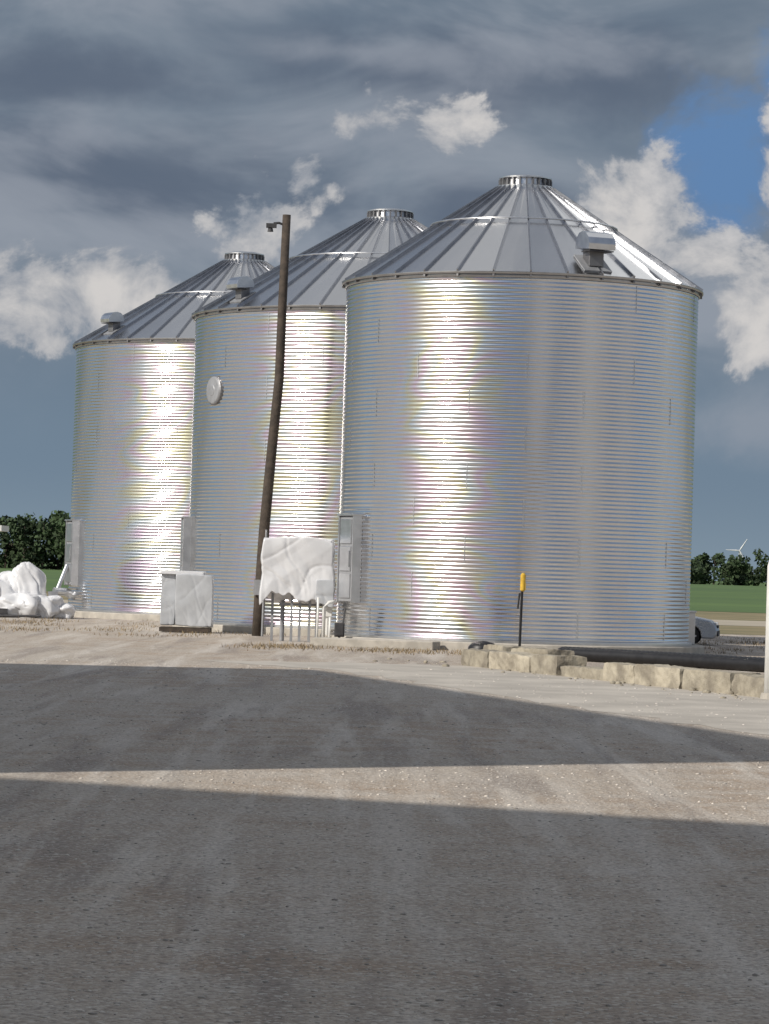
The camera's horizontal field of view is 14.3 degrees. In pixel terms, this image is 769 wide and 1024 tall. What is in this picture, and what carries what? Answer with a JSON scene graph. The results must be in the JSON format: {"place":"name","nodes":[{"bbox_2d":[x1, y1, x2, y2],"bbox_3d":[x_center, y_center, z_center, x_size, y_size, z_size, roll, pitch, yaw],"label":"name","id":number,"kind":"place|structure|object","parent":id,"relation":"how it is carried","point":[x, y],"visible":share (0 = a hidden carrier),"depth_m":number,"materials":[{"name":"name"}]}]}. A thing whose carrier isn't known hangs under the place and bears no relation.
{"place":"outdoors","nodes":[
{"label":"outdoors","id":0,"kind":"place"},
{"bbox_2d":[0,616,764,657],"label":"dry grass","id":1,"kind":"structure","parent":0,"point":[299,646],"depth_m":96.89,"materials":[{"name":"brown plant"}]},
{"bbox_2d":[0,562,766,612],"bbox_3d":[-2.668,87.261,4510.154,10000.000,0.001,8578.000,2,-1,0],"label":"crop field","id":2,"kind":"structure","parent":0,"point":[715,597],"depth_m":396.95,"materials":[{"name":"green plant"}]},
{"bbox_2d":[0,510,70,569],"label":"distant tree line","id":3,"kind":"object","parent":2,"relation":"on","point":[27,535],"visible":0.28,"depth_m":708.78,"materials":[{"name":"green plant"}]},
{"bbox_2d":[690,548,768,585],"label":"distant tree line","id":4,"kind":"object","parent":2,"relation":"on","point":[735,571],"visible":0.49,"depth_m":1480.22,"materials":[{"name":"green plant"}]},
{"bbox_2d":[726,540,746,558],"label":"wind turbine","id":5,"kind":"object","parent":2,"relation":"on","point":[739,550],"visible":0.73,"depth_m":6195.14,"materials":[{"name":"paint"}]},
{"bbox_2d":[0,617,768,1023],"bbox_3d":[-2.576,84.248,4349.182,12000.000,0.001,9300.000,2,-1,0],"label":"ground","id":6,"kind":"structure","parent":0,"point":[34,655],"depth_m":25.62,"materials":[{"name":"stone"}]},
{"bbox_2d":[0,562,75,618],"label":"wrapped parts pile","id":7,"kind":"object","parent":6,"relation":"on","point":[23,594],"visible":0.96,"depth_m":120.18,"materials":[{"name":"white plastic"}]},
{"bbox_2d":[48,564,74,599],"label":"unload auger","id":8,"kind":"object","parent":6,"relation":"on","point":[60,591],"visible":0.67,"depth_m":125.85,"materials":[{"name":"silver metal"}]},
{"bbox_2d":[64,251,274,620],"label":"grain silo","id":9,"kind":"object","parent":6,"relation":"on","point":[132,438],"visible":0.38,"depth_m":123.36,"materials":[{"name":"metal"}]},
{"bbox_2d":[64,519,79,585],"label":"door panels","id":10,"kind":"structure","parent":9,"relation":"in","point":[72,529],"depth_m":125.68,"materials":[{"name":"grey metal"}]},
{"bbox_2d":[159,570,213,632],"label":"wrapped pallet","id":11,"kind":"object","parent":6,"relation":"on","point":[186,598],"visible":1,"depth_m":102.41,"materials":[{"name":"white plastic"}]},
{"bbox_2d":[252,214,290,635],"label":"utility pole","id":12,"kind":"object","parent":6,"relation":"on","point":[264,529],"visible":0.88,"depth_m":100.95,"materials":[{"name":"brown wood"}]},
{"bbox_2d":[259,536,335,641],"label":"wrapped control cabinet","id":13,"kind":"object","parent":6,"relation":"on","point":[300,570],"visible":0.99,"depth_m":94.46,"materials":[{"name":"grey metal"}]},
{"bbox_2d":[172,208,427,636],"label":"grain silo","id":14,"kind":"object","parent":6,"relation":"on","point":[235,350],"visible":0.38,"depth_m":105.03,"materials":[{"name":"metal"}]},
{"bbox_2d":[179,516,191,570],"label":"door panels","id":15,"kind":"structure","parent":14,"relation":"in","point":[185,548],"depth_m":108.44,"materials":[{"name":"grey metal"}]},
{"bbox_2d":[316,597,337,636],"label":"pipe stand","id":16,"kind":"object","parent":6,"relation":"on","point":[324,620],"visible":0.77,"depth_m":93.94,"materials":[{"name":"white paint"}]},
{"bbox_2d":[334,608,345,637],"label":"electrical box","id":17,"kind":"object","parent":6,"relation":"on","point":[339,630],"visible":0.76,"depth_m":92.40,"materials":[{"name":"grey metal"}]},
{"bbox_2d":[310,637,439,649],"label":"concrete strip","id":18,"kind":"object","parent":6,"relation":"on","point":[367,643],"visible":0.9,"depth_m":89.79,"materials":[{"name":"grey concrete"}]},
{"bbox_2d":[46,591,765,634],"bbox_3d":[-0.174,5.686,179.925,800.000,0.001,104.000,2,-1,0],"label":"grass verge","id":19,"kind":"object","parent":6,"relation":"on","point":[740,630],"depth_m":183.63,"materials":[{"name":"plant"}]},
{"bbox_2d":[0,525,8,531],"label":"fuel canopy","id":20,"kind":"object","parent":19,"relation":"on","point":[4,528],"visible":1,"depth_m":150.06,"materials":[{"name":"white paint"}]},
{"bbox_2d":[200,660,768,734],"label":"concrete apron","id":21,"kind":"object","parent":6,"relation":"on","point":[689,707],"visible":0.93,"depth_m":60.52,"materials":[{"name":"grey concrete"}]},
{"bbox_2d":[459,649,505,667],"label":"block","id":22,"kind":"object","parent":21,"relation":"on","point":[475,657],"depth_m":75.05,"materials":[{"name":"stone"}]},
{"bbox_2d":[483,644,523,650],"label":"block","id":23,"kind":"object","parent":22,"relation":"on","point":[502,647],"depth_m":75.58,"materials":[{"name":"stone"}]},
{"bbox_2d":[488,650,535,672],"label":"block","id":24,"kind":"object","parent":21,"relation":"on","point":[514,660],"depth_m":73.00,"materials":[{"name":"stone"}]},
{"bbox_2d":[512,647,573,655],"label":"block","id":25,"kind":"object","parent":24,"relation":"on","point":[543,651],"depth_m":73.02,"materials":[{"name":"stone"}]},
{"bbox_2d":[531,654,585,675],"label":"block","id":26,"kind":"object","parent":21,"relation":"on","point":[546,664],"depth_m":70.46,"materials":[{"name":"stone"}]},
{"bbox_2d":[373,658,754,698],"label":"rubble","id":27,"kind":"object","parent":21,"relation":"on","point":[621,684],"visible":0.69,"depth_m":65.61,"materials":[{"name":"stone"}]},
{"bbox_2d":[560,666,602,679],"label":"block","id":28,"kind":"object","parent":21,"relation":"on","point":[588,672],"depth_m":68.94,"materials":[{"name":"stone"}]},
{"bbox_2d":[602,662,659,683],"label":"block","id":29,"kind":"object","parent":21,"relation":"on","point":[616,672],"depth_m":67.02,"materials":[{"name":"stone"}]},
{"bbox_2d":[634,663,698,688],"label":"block","id":30,"kind":"object","parent":21,"relation":"on","point":[657,675],"depth_m":65.17,"materials":[{"name":"stone"}]},
{"bbox_2d":[681,669,756,693],"bbox_3d":[6.942,3.518,63.201,0.785,0.523,2.262,2,-1,-21],"label":"block","id":31,"kind":"object","parent":21,"relation":"on","point":[716,681],"depth_m":63.04,"materials":[{"name":"stone"}]},
{"bbox_2d":[730,674,763,696],"bbox_3d":[7.622,3.503,61.325,0.792,0.500,1.674,2,-1,-20],"label":"block","id":32,"kind":"object","parent":21,"relation":"on","point":[747,685],"depth_m":61.28,"materials":[{"name":"stone"}]},
{"bbox_2d":[760,563,768,698],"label":"white post","id":33,"kind":"object","parent":21,"relation":"on","point":[765,695],"visible":0.82,"depth_m":60.10,"materials":[{"name":"metal"}]},
{"bbox_2d":[320,174,704,653],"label":"grain silo","id":34,"kind":"object","parent":6,"relation":"on","point":[520,371],"visible":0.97,"depth_m":91.34,"materials":[{"name":"metal"}]},
{"bbox_2d":[336,513,362,602],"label":"door panels","id":35,"kind":"structure","parent":34,"relation":"in","point":[346,534],"depth_m":93.29,"materials":[{"name":"grey metal"}]},
{"bbox_2d":[688,611,696,644],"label":"unload duct","id":36,"kind":"object","parent":34,"relation":"attached to","point":[691,638],"visible":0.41,"depth_m":96.30,"materials":[{"name":"grey metal"}]},
{"bbox_2d":[517,573,525,645],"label":"marker post","id":37,"kind":"object","parent":6,"relation":"on","point":[522,585],"visible":0.94,"depth_m":88.33,"materials":[{"name":"black plastic"}]},
{"bbox_2d":[558,646,764,671],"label":"black drain pipe","id":38,"kind":"object","parent":6,"relation":"on","point":[723,662],"visible":0.91,"depth_m":80.15,"materials":[{"name":"plastic"}]},
{"bbox_2d":[695,616,719,643],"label":"parked car","id":39,"kind":"object","parent":6,"relation":"on","point":[705,628],"visible":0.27,"depth_m":107.43,"materials":[{"name":"silver metal"}]},
{"bbox_2d":[0,0,768,580],"label":"sky","id":40,"kind":"structure","parent":0,"point":[144,144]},
{"bbox_2d":[64,600,765,626],"bbox_3d":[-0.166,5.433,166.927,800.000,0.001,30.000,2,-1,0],"label":"dirt road","id":41,"kind":"structure","parent":0,"point":[740,623],"depth_m":166.61,"materials":[{"name":"beige soil"}]},
{"bbox_2d":[468,641,494,648],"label":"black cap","id":42,"kind":"object","parent":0,"point":[477,645],"visible":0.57,"depth_m":88.25,"materials":[{"name":"plastic"}]}
]}

